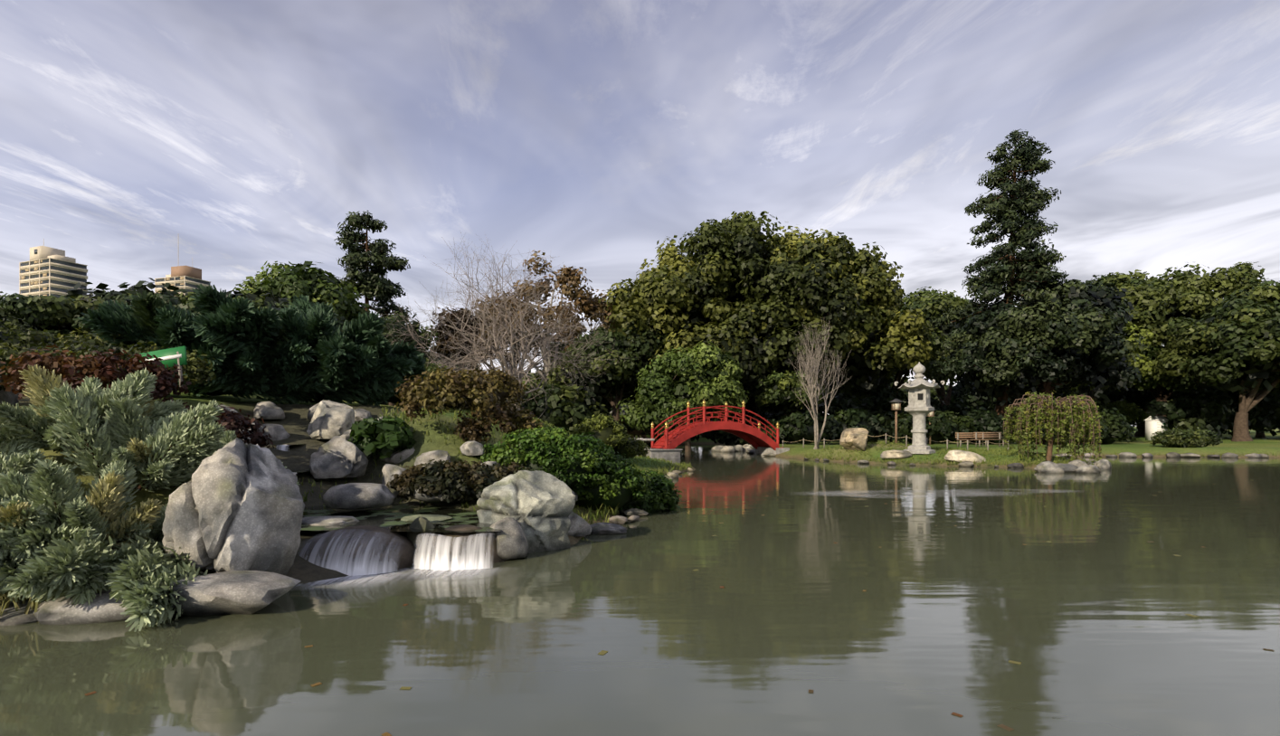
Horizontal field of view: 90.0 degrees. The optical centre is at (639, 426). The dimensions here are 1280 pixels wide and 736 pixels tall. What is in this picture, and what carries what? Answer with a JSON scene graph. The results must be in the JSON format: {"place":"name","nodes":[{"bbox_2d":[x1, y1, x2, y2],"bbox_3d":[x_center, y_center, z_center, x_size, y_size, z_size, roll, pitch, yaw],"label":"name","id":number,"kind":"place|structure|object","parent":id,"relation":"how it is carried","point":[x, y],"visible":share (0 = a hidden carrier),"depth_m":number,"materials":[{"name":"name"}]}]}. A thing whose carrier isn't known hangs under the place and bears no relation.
{"place":"outdoors","nodes":[
{"label":"outdoors","id":0,"kind":"place"},
{"bbox_2d":[0,444,1279,735],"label":"water","id":1,"kind":"structure","parent":0,"point":[962,602],"depth_m":5.35,"materials":[{"name":"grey liquid"}]},
{"bbox_2d":[276,445,520,590],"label":"waterfall sheets","id":2,"kind":"object","parent":1,"relation":"on","point":[359,569],"visible":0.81,"depth_m":7.56,"materials":[{"name":"white liquid"}]},
{"bbox_2d":[85,466,1274,735],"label":"floating leaves","id":3,"kind":"object","parent":1,"relation":"on","point":[809,689],"visible":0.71,"depth_m":4.25,"materials":[{"name":"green plant"}]},
{"bbox_2d":[789,489,1090,498],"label":"pond ripples","id":4,"kind":"object","parent":1,"relation":"on","point":[929,495],"visible":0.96,"depth_m":16.38},
{"bbox_2d":[0,373,1279,622],"bbox_3d":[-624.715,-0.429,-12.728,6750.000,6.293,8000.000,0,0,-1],"label":"ground","id":5,"kind":"structure","parent":0,"point":[295,422],"depth_m":13.76,"materials":[{"name":"green plant"}]},
{"bbox_2d":[18,238,87,298],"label":"tower","id":6,"kind":"structure","parent":5,"relation":"on","point":[47,270],"depth_m":279.45,"materials":[{"name":"concrete"}]},
{"bbox_2d":[0,280,132,344],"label":"hill pine","id":7,"kind":"object","parent":5,"relation":"on","point":[53,315],"visible":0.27,"depth_m":24.00,"materials":[{"name":"green plant"}]},
{"bbox_2d":[0,339,216,391],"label":"shrub","id":8,"kind":"object","parent":5,"relation":"on","point":[195,374],"visible":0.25,"depth_m":11.86,"materials":[{"name":"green plant"}]},
{"bbox_2d":[0,315,230,396],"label":"shrub","id":9,"kind":"object","parent":5,"relation":"on","point":[69,342],"visible":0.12,"depth_m":15.53,"materials":[{"name":"green plant"}]},
{"bbox_2d":[74,277,195,305],"bbox_3d":[-22.567,-4.482,29.518,9.484,4.724,6.873,0,0,-1],"label":"tree","id":10,"kind":"object","parent":5,"relation":"on","point":[175,298],"depth_m":29.31,"materials":[{"name":"green plant"}]},
{"bbox_2d":[0,344,274,448],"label":"red-leaved shrub","id":11,"kind":"object","parent":5,"relation":"on","point":[99,366],"visible":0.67,"depth_m":9.55,"materials":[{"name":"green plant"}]},
{"bbox_2d":[0,364,299,632],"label":"pine shrub","id":12,"kind":"object","parent":5,"relation":"on","point":[60,534],"visible":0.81,"depth_m":6.59,"materials":[{"name":"green plant"}]},
{"bbox_2d":[139,346,187,387],"bbox_3d":[-8.330,-0.952,11.201,1.000,0.780,0.046,-6,-1,14],"label":"green sign","id":13,"kind":"object","parent":5,"relation":"on","point":[170,357],"visible":0.42,"depth_m":11.14,"materials":[{"name":"green metal"}]},
{"bbox_2d":[154,265,210,296],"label":"building","id":14,"kind":"structure","parent":5,"relation":"on","point":[187,278],"depth_m":320.37,"materials":[{"name":"concrete"}]},
{"bbox_2d":[172,282,289,316],"bbox_3d":[-16.889,-3.587,26.615,8.941,4.846,7.010,0,0,-1],"label":"hill pine","id":15,"kind":"object","parent":5,"relation":"on","point":[257,300],"depth_m":26.26,"materials":[{"name":"green plant"}]},
{"bbox_2d":[76,284,426,406],"bbox_3d":[-9.427,-1.995,15.849,7.917,3.087,5.768,0,0,-18],"label":"pine shrub","id":16,"kind":"object","parent":5,"relation":"on","point":[301,349],"depth_m":14.49,"materials":[{"name":"green plant"}]},
{"bbox_2d":[232,260,370,326],"bbox_3d":[-19.520,-5.184,35.461,9.166,8.205,6.661,0,0,-1],"label":"tree","id":17,"kind":"object","parent":5,"relation":"on","point":[317,285],"visible":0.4,"depth_m":33.98,"materials":[{"name":"green plant"}]},
{"bbox_2d":[262,295,349,332],"bbox_3d":[-16.641,-3.711,29.440,9.110,4.723,6.900,0,0,-1],"label":"hill pine","id":18,"kind":"object","parent":5,"relation":"on","point":[282,302],"depth_m":29.48,"materials":[{"name":"green plant"}]},
{"bbox_2d":[331,210,417,321],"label":"tree","id":19,"kind":"object","parent":5,"relation":"on","point":[370,284],"visible":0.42,"depth_m":44.10,"materials":[{"name":"green plant"}]},
{"bbox_2d":[347,415,416,459],"bbox_3d":[-4.861,0.193,12.072,1.246,0.813,1.177,0,0,-1],"label":"broad leaf plant","id":20,"kind":"object","parent":5,"relation":"on","point":[385,436],"visible":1,"depth_m":11.75,"materials":[{"name":"green plant"}]},
{"bbox_2d":[273,444,501,532],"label":"stream water","id":21,"kind":"structure","parent":5,"relation":"on","point":[390,517],"depth_m":9.41,"materials":[{"name":"liquid"}]},
{"bbox_2d":[378,311,439,406],"bbox_3d":[-10.443,-2.738,26.495,3.962,4.307,3.876,0,0,-1],"label":"tree","id":22,"kind":"object","parent":5,"relation":"on","point":[387,330],"visible":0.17,"depth_m":26.32,"materials":[{"name":"green plant"}]},
{"bbox_2d":[386,358,447,404],"bbox_3d":[-8.755,-1.690,20.696,5.300,1.979,2.930,0,0,-30],"label":"shrub","id":23,"kind":"object","parent":5,"relation":"on","point":[430,367],"visible":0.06,"depth_m":20.88,"materials":[{"name":"green plant"}]},
{"bbox_2d":[427,353,470,372],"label":"tree","id":24,"kind":"object","parent":5,"relation":"on","point":[445,363],"depth_m":60.39,"materials":[{"name":"green plant"}]},
{"bbox_2d":[419,351,489,410],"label":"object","id":25,"kind":"object","parent":5,"relation":"on","point":[454,364],"visible":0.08,"depth_m":29.98,"materials":[{"name":"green plant"}]},
{"bbox_2d":[386,459,535,504],"bbox_3d":[-2.813,0.916,10.529,2.624,0.780,1.492,0,0,-1],"label":"dark shrub","id":26,"kind":"object","parent":5,"relation":"on","point":[456,480],"visible":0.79,"depth_m":10.15,"materials":[{"name":"green plant"}]},
{"bbox_2d":[426,307,511,369],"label":"russet tree","id":27,"kind":"object","parent":5,"relation":"on","point":[447,351],"visible":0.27,"depth_m":48.44,"materials":[{"name":"brown plant"}]},
{"bbox_2d":[393,367,545,465],"bbox_3d":[-3.062,-0.074,12.476,3.336,2.172,2.413,0,0,-1],"label":"autumn shrub","id":28,"kind":"object","parent":5,"relation":"on","point":[488,412],"visible":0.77,"depth_m":12.19,"materials":[{"name":"brown plant"}]},
{"bbox_2d":[423,368,528,411],"bbox_3d":[-5.115,-1.037,18.954,3.719,1.374,2.288,0,0,23],"label":"orange shrub","id":29,"kind":"object","parent":5,"relation":"on","point":[507,386],"visible":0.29,"depth_m":18.43,"materials":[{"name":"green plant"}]},
{"bbox_2d":[353,368,611,435],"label":"hedge","id":30,"kind":"object","parent":5,"relation":"on","point":[565,412],"visible":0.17,"depth_m":43.93,"materials":[{"name":"green plant"}]},
{"bbox_2d":[379,231,629,418],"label":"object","id":31,"kind":"object","parent":5,"relation":"on","point":[520,373],"visible":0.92,"depth_m":23.20,"materials":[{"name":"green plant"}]},
{"bbox_2d":[472,277,559,378],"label":"tree","id":32,"kind":"object","parent":5,"relation":"on","point":[516,285],"visible":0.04,"depth_m":54.94,"materials":[{"name":"brown plant"}]},
{"bbox_2d":[521,375,542,388],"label":"tree","id":33,"kind":"object","parent":5,"relation":"on","point":[533,383],"visible":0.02,"depth_m":77.56,"materials":[{"name":"green plant"}]},
{"bbox_2d":[472,250,620,381],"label":"sycamore","id":34,"kind":"object","parent":5,"relation":"on","point":[589,305],"visible":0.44,"depth_m":49.77,"materials":[{"name":"brown plant"}]},
{"bbox_2d":[477,424,682,512],"bbox_3d":[-0.980,0.934,12.447,4.412,1.967,2.445,0,0,-35],"label":"round shrub","id":35,"kind":"object","parent":5,"relation":"on","point":[590,471],"visible":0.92,"depth_m":11.57,"materials":[{"name":"green plant"}]},
{"bbox_2d":[534,331,625,397],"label":"dark tree","id":36,"kind":"object","parent":5,"relation":"on","point":[537,375],"visible":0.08,"depth_m":57.07,"materials":[{"name":"green plant"}]},
{"bbox_2d":[541,321,663,424],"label":"dark tree","id":37,"kind":"object","parent":5,"relation":"on","point":[625,369],"visible":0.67,"depth_m":47.52,"materials":[{"name":"green plant"}]},
{"bbox_2d":[570,413,649,459],"bbox_3d":[-0.908,0.376,22.417,2.050,1.627,3.273,0,0,41],"label":"yellow shrub","id":38,"kind":"object","parent":5,"relation":"on","point":[615,437],"visible":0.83,"depth_m":21.56,"materials":[{"name":"green plant"}]},
{"bbox_2d":[0,376,1269,626],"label":"rocks","id":39,"kind":"object","parent":5,"relation":"on","point":[235,512],"visible":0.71,"depth_m":7.67,"materials":[{"name":"grey stone"}]},
{"bbox_2d":[606,404,663,443],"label":"shrub","id":40,"kind":"object","parent":5,"relation":"on","point":[637,432],"visible":0.03,"depth_m":56.12,"materials":[{"name":"green plant"}]},
{"bbox_2d":[0,406,1279,616],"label":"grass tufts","id":41,"kind":"object","parent":5,"relation":"on","point":[34,605],"visible":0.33,"depth_m":24.32,"materials":[{"name":"green plant"}]},
{"bbox_2d":[616,341,749,451],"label":"tree","id":42,"kind":"object","parent":5,"relation":"on","point":[695,376],"visible":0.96,"depth_m":42.30,"materials":[{"name":"green plant"}]},
{"bbox_2d":[629,399,789,458],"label":"bridge","id":43,"kind":"structure","parent":5,"relation":"on","point":[755,438],"depth_m":35.98,"materials":[{"name":"red wood"}]},
{"bbox_2d":[597,210,935,416],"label":"tree","id":44,"kind":"object","parent":5,"relation":"on","point":[744,294],"visible":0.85,"depth_m":47.47,"materials":[{"name":"green plant"}]},
{"bbox_2d":[747,368,823,443],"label":"tree","id":45,"kind":"object","parent":5,"relation":"on","point":[777,395],"visible":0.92,"depth_m":45.61,"materials":[{"name":"green plant"}]},
{"bbox_2d":[785,319,850,449],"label":"bare tree","id":46,"kind":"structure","parent":5,"relation":"on","point":[811,393],"depth_m":35.20,"materials":[{"name":"grey plant"}]},
{"bbox_2d":[788,369,906,413],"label":"tree","id":47,"kind":"object","parent":5,"relation":"on","point":[838,393],"visible":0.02,"depth_m":75.17,"materials":[{"name":"green plant"}]},
{"bbox_2d":[428,343,1279,427],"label":"background trees","id":48,"kind":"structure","parent":5,"relation":"on","point":[933,391],"depth_m":101.42,"materials":[{"name":"green plant"}]},
{"bbox_2d":[817,293,968,438],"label":"tree","id":49,"kind":"object","parent":5,"relation":"on","point":[930,308],"visible":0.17,"depth_m":60.26,"materials":[{"name":"green plant"}]},
{"bbox_2d":[782,433,1008,451],"bbox_3d":[12.565,0.916,33.936,11.900,1.139,2.796,0,0,36],"label":"rope fence","id":50,"kind":"object","parent":5,"relation":"on","point":[905,437],"visible":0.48,"depth_m":31.81,"materials":[{"name":"brown wood"}]},
{"bbox_2d":[889,398,903,443],"bbox_3d":[14.248,-0.124,35.602,0.594,2.830,0.594,0,0,-1],"label":"post lantern","id":51,"kind":"object","parent":5,"relation":"on","point":[896,405],"visible":0.98,"depth_m":35.55,"materials":[{"name":"brown wood"}]},
{"bbox_2d":[537,384,1279,444],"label":"hedge","id":52,"kind":"object","parent":5,"relation":"on","point":[1183,412],"visible":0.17,"depth_m":58.16,"materials":[{"name":"green plant"}]},
{"bbox_2d":[894,361,945,454],"bbox_3d":[13.036,-0.875,29.877,1.911,4.270,2.179,0,0,-13],"label":"stone lantern","id":53,"kind":"object","parent":5,"relation":"on","point":[918,408],"visible":1,"depth_m":29.59,"materials":[{"name":"grey stone"}]},
{"bbox_2d":[715,407,1137,445],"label":"hedge","id":54,"kind":"object","parent":5,"relation":"on","point":[798,426],"visible":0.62,"depth_m":44.81,"materials":[{"name":"green plant"}]},
{"bbox_2d":[926,409,936,445],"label":"post lantern","id":55,"kind":"object","parent":5,"relation":"on","point":[930,414],"visible":0.35,"depth_m":44.35,"materials":[{"name":"brown wood"}]},
{"bbox_2d":[899,286,977,407],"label":"tree","id":56,"kind":"object","parent":5,"relation":"on","point":[923,294],"visible":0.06,"depth_m":64.92,"materials":[{"name":"green plant"}]},
{"bbox_2d":[955,432,986,446],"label":"bench","id":57,"kind":"object","parent":5,"relation":"on","point":[958,437],"visible":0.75,"depth_m":40.39,"materials":[{"name":"brown wood"}]},
{"bbox_2d":[973,432,1004,446],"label":"bench","id":58,"kind":"object","parent":5,"relation":"on","point":[976,435],"visible":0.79,"depth_m":40.41,"materials":[{"name":"brown wood"}]},
{"bbox_2d":[926,129,1069,444],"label":"tall conifer","id":59,"kind":"object","parent":5,"relation":"on","point":[1024,274],"visible":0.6,"depth_m":47.17,"materials":[{"name":"green plant"}]},
{"bbox_2d":[945,373,1088,418],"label":"tree","id":60,"kind":"object","parent":5,"relation":"on","point":[961,391],"visible":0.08,"depth_m":75.34,"materials":[{"name":"green plant"}]},
{"bbox_2d":[951,279,1150,445],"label":"tree","id":61,"kind":"object","parent":5,"relation":"on","point":[1085,333],"visible":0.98,"depth_m":44.45,"materials":[{"name":"green plant"}]},
{"bbox_2d":[1002,389,1103,464],"bbox_3d":[17.243,0.086,26.571,3.461,3.134,3.374,0,0,-1],"label":"weeping tree","id":62,"kind":"object","parent":5,"relation":"on","point":[1083,425],"visible":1,"depth_m":26.34,"materials":[{"name":"green plant"}]},
{"bbox_2d":[1061,321,1160,402],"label":"yellow green tree","id":63,"kind":"object","parent":5,"relation":"on","point":[1143,365],"visible":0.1,"depth_m":58.17,"materials":[{"name":"green plant"}]},
{"bbox_2d":[1106,398,1149,427],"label":"small green tree","id":64,"kind":"object","parent":5,"relation":"on","point":[1133,413],"visible":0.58,"depth_m":66.77,"materials":[{"name":"green plant"}]},
{"bbox_2d":[1144,416,1168,440],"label":"white shed","id":65,"kind":"structure","parent":5,"relation":"on","point":[1153,424],"depth_m":59.48,"materials":[{"name":"paint"}]},
{"bbox_2d":[1087,343,1235,436],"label":"tree","id":66,"kind":"object","parent":5,"relation":"on","point":[1137,397],"visible":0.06,"depth_m":75.00,"materials":[{"name":"green plant"}]},
{"bbox_2d":[1148,427,1206,447],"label":"shrub","id":67,"kind":"object","parent":5,"relation":"on","point":[1176,438],"visible":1,"depth_m":37.65,"materials":[{"name":"green plant"}]},
{"bbox_2d":[1081,261,1274,430],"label":"tree","id":68,"kind":"object","parent":5,"relation":"on","point":[1160,304],"visible":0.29,"depth_m":60.29,"materials":[{"name":"green plant"}]},
{"bbox_2d":[1182,428,1223,446],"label":"shrub","id":69,"kind":"object","parent":5,"relation":"on","point":[1211,438],"visible":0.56,"depth_m":38.75,"materials":[{"name":"green plant"}]},
{"bbox_2d":[1151,279,1279,441],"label":"tree","id":70,"kind":"object","parent":5,"relation":"on","point":[1233,346],"visible":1,"depth_m":51.66,"materials":[{"name":"green plant"}]},
{"bbox_2d":[1190,383,1273,438],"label":"tree","id":71,"kind":"object","parent":5,"relation":"on","point":[1235,398],"visible":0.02,"depth_m":72.02,"materials":[{"name":"green plant"}]},
{"bbox_2d":[1256,388,1279,400],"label":"tree","id":72,"kind":"object","parent":5,"relation":"on","point":[1275,391],"visible":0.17,"depth_m":62.12,"materials":[{"name":"green plant"}]},
{"bbox_2d":[0,0,1279,426],"label":"sky","id":73,"kind":"structure","parent":0,"point":[140,139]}
]}

